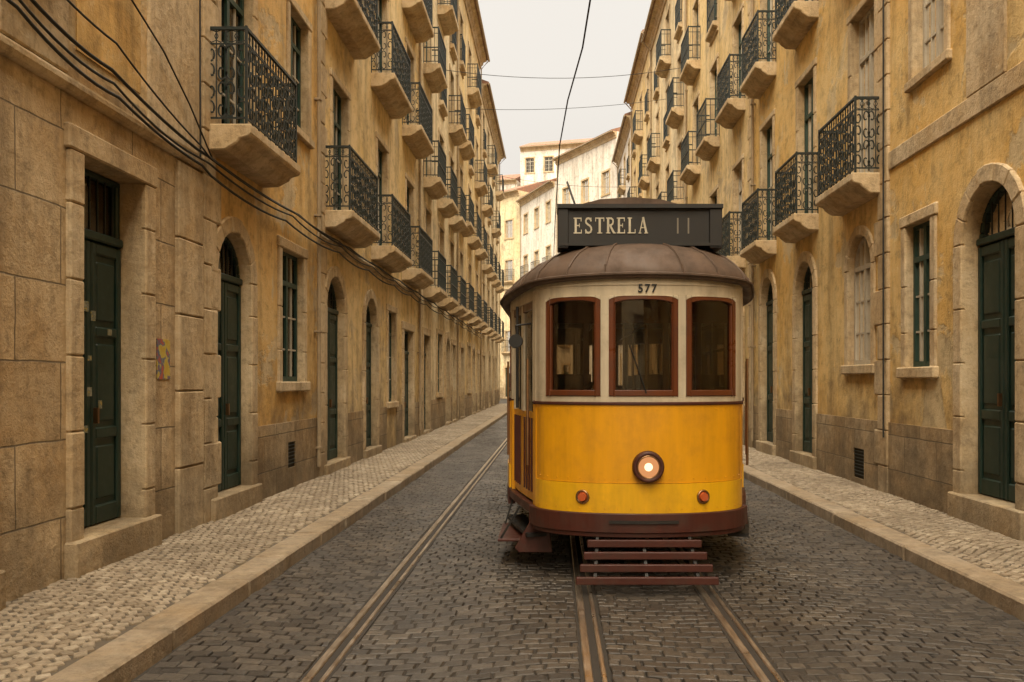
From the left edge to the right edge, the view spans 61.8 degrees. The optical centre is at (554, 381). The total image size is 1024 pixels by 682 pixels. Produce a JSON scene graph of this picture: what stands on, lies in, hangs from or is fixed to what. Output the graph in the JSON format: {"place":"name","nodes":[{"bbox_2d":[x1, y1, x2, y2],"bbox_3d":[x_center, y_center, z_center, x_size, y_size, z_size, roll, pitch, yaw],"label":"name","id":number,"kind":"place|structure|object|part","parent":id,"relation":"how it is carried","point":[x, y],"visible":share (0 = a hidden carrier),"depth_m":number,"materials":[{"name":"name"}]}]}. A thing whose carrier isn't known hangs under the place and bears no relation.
{"place":"outdoors","nodes":[
{"label":"outdoors","id":0,"kind":"place"},
{"bbox_2d":[0,403,506,681],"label":"pavement","id":1,"kind":"structure","parent":0,"point":[129,619],"depth_m":6.83,"materials":[{"name":"stone"}]},
{"bbox_2d":[501,180,516,184],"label":"stone trim","id":2,"kind":"structure","parent":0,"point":[509,182],"depth_m":101.04,"materials":[{"name":"beige stone"}]},
{"bbox_2d":[478,0,650,174],"label":"sky","id":3,"kind":"structure","parent":0,"point":[542,40],"materials":[{"name":"white"}]},
{"bbox_2d":[553,0,590,255],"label":"overhead trolley wire","id":4,"kind":"object","parent":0,"point":[567,105],"visible":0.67,"depth_m":12.82,"materials":[{"name":"metal"}]},
{"bbox_2d":[130,399,1023,681],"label":"cobbled road","id":5,"kind":"structure","parent":0,"point":[806,595],"depth_m":6.30,"materials":[{"name":"grey stone"}]},
{"bbox_2d":[501,181,520,189],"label":"walls","id":6,"kind":"structure","parent":5,"relation":"on","point":[507,186],"depth_m":101.30,"materials":[{"name":"white paint"}]},
{"bbox_2d":[501,174,520,182],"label":"roof","id":7,"kind":"structure","parent":6,"relation":"on","point":[516,176],"depth_m":102.54,"materials":[{"name":"tile"}]},
{"bbox_2d":[500,180,548,398],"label":"pale townhouse","id":8,"kind":"structure","parent":5,"relation":"on","point":[510,238],"depth_m":82.14,"materials":[{"name":"beige paint"}]},
{"bbox_2d":[506,368,509,396],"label":"doors","id":9,"kind":"structure","parent":8,"relation":"in","point":[506,368],"depth_m":82.38,"materials":[{"name":"green paint"}]},
{"bbox_2d":[506,220,511,351],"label":"white window frames","id":10,"kind":"structure","parent":8,"relation":"in","point":[509,265],"depth_m":82.36,"materials":[{"name":"paint"}]},
{"bbox_2d":[507,221,511,372],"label":"window glass","id":11,"kind":"structure","parent":8,"relation":"in","point":[508,221],"depth_m":82.24,"materials":[{"name":"grey glass"}]},
{"bbox_2d":[515,178,556,278],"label":"white townhouse","id":12,"kind":"structure","parent":5,"relation":"on","point":[537,205],"depth_m":75.93,"materials":[{"name":"paint"}]},
{"bbox_2d":[525,202,549,273],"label":"white window frames","id":13,"kind":"structure","parent":12,"relation":"in","point":[549,202],"depth_m":76.80,"materials":[{"name":"paint"}]},
{"bbox_2d":[537,204,548,264],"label":"window glass","id":14,"kind":"structure","parent":12,"relation":"in","point":[548,204],"depth_m":75.28,"materials":[{"name":"grey glass"}]},
{"bbox_2d":[298,437,787,681],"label":"tram track","id":15,"kind":"structure","parent":5,"relation":"on","point":[594,665],"depth_m":6.11,"materials":[{"name":"metal"}]},
{"bbox_2d":[498,181,753,584],"bbox_3d":[0.740,-1.068,11.654,2.664,5.596,9.717,0,0,0],"label":"tram","id":16,"kind":"object","parent":15,"relation":"on","point":[644,453],"visible":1,"depth_m":7.24,"materials":[{"name":"metal"}]},
{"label":"windows","id":17,"kind":"part","parent":16,"relation":"part of","materials":[{"name":"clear glass"}]},
{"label":"wooden window frames","id":18,"kind":"part","parent":16,"relation":"part of","materials":[{"name":"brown wood"}]},
{"bbox_2d":[521,148,572,185],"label":"walls","id":19,"kind":"structure","parent":5,"relation":"on","point":[538,175],"depth_m":99.42,"materials":[{"name":"white paint"}]},
{"bbox_2d":[519,142,584,147],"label":"gutter and downpipe","id":20,"kind":"object","parent":19,"relation":"attached to","point":[552,144],"visible":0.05,"depth_m":98.44,"materials":[{"name":"metal"}]},
{"bbox_2d":[519,138,592,146],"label":"roof","id":21,"kind":"structure","parent":19,"relation":"on","point":[558,142],"depth_m":100.24,"materials":[{"name":"tile"}]},
{"bbox_2d":[520,143,582,173],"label":"stone trim","id":22,"kind":"structure","parent":5,"relation":"on","point":[549,147],"depth_m":99.13,"materials":[{"name":"beige stone"}]},
{"bbox_2d":[526,157,552,172],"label":"white window frames","id":23,"kind":"structure","parent":22,"relation":"attached to","point":[533,165],"depth_m":99.82,"materials":[{"name":"paint"}]},
{"bbox_2d":[527,157,552,171],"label":"window glass","id":24,"kind":"object","parent":22,"relation":"attached to","point":[549,167],"visible":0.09,"depth_m":99.31,"materials":[{"name":"grey glass"}]},
{"bbox_2d":[743,445,1023,621],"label":"pavement","id":25,"kind":"structure","parent":0,"point":[984,564],"depth_m":9.13,"materials":[{"name":"stone"}]},
{"label":"ground","id":26,"kind":"structure","parent":0,"visible":0},
{"bbox_2d":[0,0,205,610],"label":"stone townhouse","id":27,"kind":"structure","parent":26,"relation":"on","point":[93,177],"depth_m":7.53,"materials":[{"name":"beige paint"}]},
{"bbox_2d":[83,177,110,235],"bbox_3d":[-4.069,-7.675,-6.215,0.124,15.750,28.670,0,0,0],"label":"window glass","id":28,"kind":"structure","parent":27,"relation":"in","point":[92,183],"depth_m":7.82,"materials":[{"name":"black glass"}]},
{"bbox_2d":[83,301,111,432],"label":"door stickers","id":29,"kind":"object","parent":27,"relation":"attached to","point":[109,332],"depth_m":7.57,"materials":[{"name":"paper"}]},
{"bbox_2d":[82,168,122,527],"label":"doors","id":30,"kind":"structure","parent":27,"relation":"in","point":[102,260],"depth_m":7.82,"materials":[{"name":"green paint"}]},
{"bbox_2d":[156,339,169,378],"bbox_3d":[-3.931,-0.220,8.560,0.018,0.400,0.280,0,0,0],"label":"wall poster","id":31,"kind":"object","parent":27,"relation":"attached to","point":[162,358],"depth_m":8.53,"materials":[{"name":"paper"}]},
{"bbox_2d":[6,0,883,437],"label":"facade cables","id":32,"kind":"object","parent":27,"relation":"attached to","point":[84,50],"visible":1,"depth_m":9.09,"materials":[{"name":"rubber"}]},
{"bbox_2d":[117,0,321,523],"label":"ochre townhouse","id":33,"kind":"structure","parent":26,"relation":"on","point":[261,99],"depth_m":11.06,"materials":[{"name":"paint"}]},
{"bbox_2d":[217,237,242,491],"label":"doors","id":34,"kind":"structure","parent":33,"relation":"in","point":[229,317],"depth_m":10.64,"materials":[{"name":"green paint"}]},
{"bbox_2d":[219,0,297,376],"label":"window glass","id":35,"kind":"structure","parent":33,"relation":"in","point":[222,1],"depth_m":10.95,"materials":[{"name":"black glass"}]},
{"bbox_2d":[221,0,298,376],"bbox_3d":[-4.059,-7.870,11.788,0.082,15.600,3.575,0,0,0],"label":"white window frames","id":36,"kind":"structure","parent":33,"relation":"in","point":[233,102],"depth_m":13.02,"materials":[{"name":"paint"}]},
{"bbox_2d":[224,0,300,381],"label":"window frames","id":37,"kind":"structure","parent":33,"relation":"in","point":[227,3],"depth_m":12.73,"materials":[{"name":"green paint"}]},
{"bbox_2d":[319,0,433,476],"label":"yellow townhouse","id":38,"kind":"structure","parent":26,"relation":"on","point":[376,141],"depth_m":18.25,"materials":[{"name":"paint"}]},
{"bbox_2d":[328,0,389,397],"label":"window glass","id":39,"kind":"structure","parent":38,"relation":"in","point":[329,293],"depth_m":16.07,"materials":[{"name":"black glass"}]},
{"bbox_2d":[327,282,408,459],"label":"doors","id":40,"kind":"structure","parent":38,"relation":"in","point":[332,313],"depth_m":15.76,"materials":[{"name":"green paint"}]},
{"bbox_2d":[332,0,408,401],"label":"window frames","id":41,"kind":"structure","parent":38,"relation":"in","point":[379,17],"depth_m":16.10,"materials":[{"name":"green paint"}]},
{"bbox_2d":[335,0,407,379],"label":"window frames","id":42,"kind":"structure","parent":38,"relation":"in","point":[338,161],"depth_m":19.65,"materials":[{"name":"paint"}]},
{"bbox_2d":[418,0,466,435],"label":"cream townhouse","id":43,"kind":"structure","parent":26,"relation":"on","point":[443,224],"depth_m":28.82,"materials":[{"name":"paint"}]},
{"bbox_2d":[426,41,438,392],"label":"window frames","id":44,"kind":"structure","parent":43,"relation":"in","point":[426,41],"depth_m":29.55,"materials":[{"name":"green paint"}]},
{"bbox_2d":[424,336,446,428],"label":"doors","id":45,"kind":"structure","parent":43,"relation":"in","point":[424,336],"depth_m":26.52,"materials":[{"name":"green paint"}]},
{"bbox_2d":[447,68,677,77],"bbox_3d":[0.401,-10.968,30.000,8.832,0.881,0.020,0,0,-13],"label":"span wire","id":46,"kind":"object","parent":43,"relation":"attached to","point":[583,77],"visible":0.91,"depth_m":29.93,"materials":[{"name":"metal"}]},
{"bbox_2d":[457,0,489,419],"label":"ochre townhouse","id":47,"kind":"structure","parent":26,"relation":"on","point":[473,54],"depth_m":39.06,"materials":[{"name":"yellow paint"}]},
{"bbox_2d":[480,79,505,410],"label":"cream townhouse","id":48,"kind":"structure","parent":26,"relation":"on","point":[493,153],"depth_m":51.00,"materials":[{"name":"paint"}]},
{"bbox_2d":[552,127,619,384],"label":"white townhouse","id":49,"kind":"structure","parent":26,"relation":"on","point":[589,163],"depth_m":67.01,"materials":[{"name":"paint"}]},
{"bbox_2d":[564,171,608,203],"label":"white window frames","id":50,"kind":"structure","parent":49,"relation":"in","point":[608,171],"depth_m":67.37,"materials":[{"name":"paint"}]},
{"bbox_2d":[565,172,608,371],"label":"window glass","id":51,"kind":"structure","parent":49,"relation":"in","point":[608,172],"depth_m":67.57,"materials":[{"name":"grey glass"}]},
{"bbox_2d":[612,112,630,384],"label":"cream townhouse","id":52,"kind":"structure","parent":26,"relation":"on","point":[621,158],"depth_m":56.85,"materials":[{"name":"white paint"}]},
{"bbox_2d":[624,29,651,375],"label":"yellow townhouse","id":53,"kind":"structure","parent":26,"relation":"on","point":[638,88],"depth_m":45.86,"materials":[{"name":"paint"}]},
{"bbox_2d":[487,173,637,186],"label":"span wire","id":54,"kind":"object","parent":53,"relation":"attached to","point":[550,183],"visible":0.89,"depth_m":44.82,"materials":[{"name":"metal"}]},
{"bbox_2d":[641,0,684,373],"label":"cream townhouse","id":55,"kind":"structure","parent":26,"relation":"on","point":[663,33],"depth_m":35.56,"materials":[{"name":"paint"}]},
{"bbox_2d":[466,99,663,109],"bbox_3d":[0.400,-11.675,36.000,8.601,0.466,0.020,0,0,0],"label":"span wire","id":56,"kind":"object","parent":55,"relation":"attached to","point":[558,108],"visible":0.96,"depth_m":35.99,"materials":[{"name":"metal"}]},
{"bbox_2d":[680,0,752,447],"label":"ochre townhouse","id":57,"kind":"structure","parent":26,"relation":"on","point":[716,155],"depth_m":24.00,"materials":[{"name":"yellow paint"}]},
{"bbox_2d":[698,19,740,252],"bbox_3d":[4.855,-7.795,25.150,0.050,15.790,7.500,0,0,0],"label":"window glass","id":58,"kind":"structure","parent":57,"relation":"in","point":[716,19],"depth_m":22.32,"materials":[{"name":"black glass"}]},
{"bbox_2d":[697,0,741,203],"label":"window frames","id":59,"kind":"structure","parent":57,"relation":"in","point":[740,43],"depth_m":25.64,"materials":[{"name":"green paint"}]},
{"bbox_2d":[716,23,741,255],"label":"white window frames","id":60,"kind":"structure","parent":57,"relation":"in","point":[740,190],"depth_m":22.25,"materials":[{"name":"paint"}]},
{"bbox_2d":[740,0,889,492],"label":"yellow townhouse","id":61,"kind":"structure","parent":26,"relation":"on","point":[811,89],"depth_m":15.15,"materials":[{"name":"paint"}]},
{"bbox_2d":[766,266,813,452],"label":"doors","id":62,"kind":"structure","parent":61,"relation":"in","point":[807,298],"depth_m":16.50,"materials":[{"name":"green paint"}]},
{"bbox_2d":[767,0,813,239],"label":"window frames","id":63,"kind":"structure","parent":61,"relation":"in","point":[806,117],"depth_m":16.44,"materials":[{"name":"green paint"}]},
{"bbox_2d":[768,0,874,364],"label":"white window frames","id":64,"kind":"structure","parent":61,"relation":"in","point":[869,54],"depth_m":13.28,"materials":[{"name":"paint"}]},
{"bbox_2d":[769,0,874,359],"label":"window glass","id":65,"kind":"structure","parent":61,"relation":"in","point":[863,25],"depth_m":13.43,"materials":[{"name":"black glass"}]},
{"bbox_2d":[888,0,1023,540],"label":"stone townhouse","id":66,"kind":"structure","parent":26,"relation":"on","point":[956,422],"depth_m":9.91,"materials":[{"name":"yellow paint"}]},
{"bbox_2d":[913,220,929,366],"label":"window frames","id":67,"kind":"structure","parent":66,"relation":"in","point":[926,256],"depth_m":11.06,"materials":[{"name":"green paint"}]},
{"bbox_2d":[916,0,943,360],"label":"white window frames","id":68,"kind":"structure","parent":66,"relation":"in","point":[938,33],"depth_m":11.15,"materials":[{"name":"paint"}]},
{"bbox_2d":[917,0,1015,360],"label":"window glass","id":69,"kind":"structure","parent":66,"relation":"in","point":[1002,197],"depth_m":10.99,"materials":[{"name":"black glass"}]},
{"bbox_2d":[976,185,1018,502],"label":"doors","id":70,"kind":"structure","parent":66,"relation":"in","point":[996,256],"depth_m":9.43,"materials":[{"name":"green paint"}]}
]}

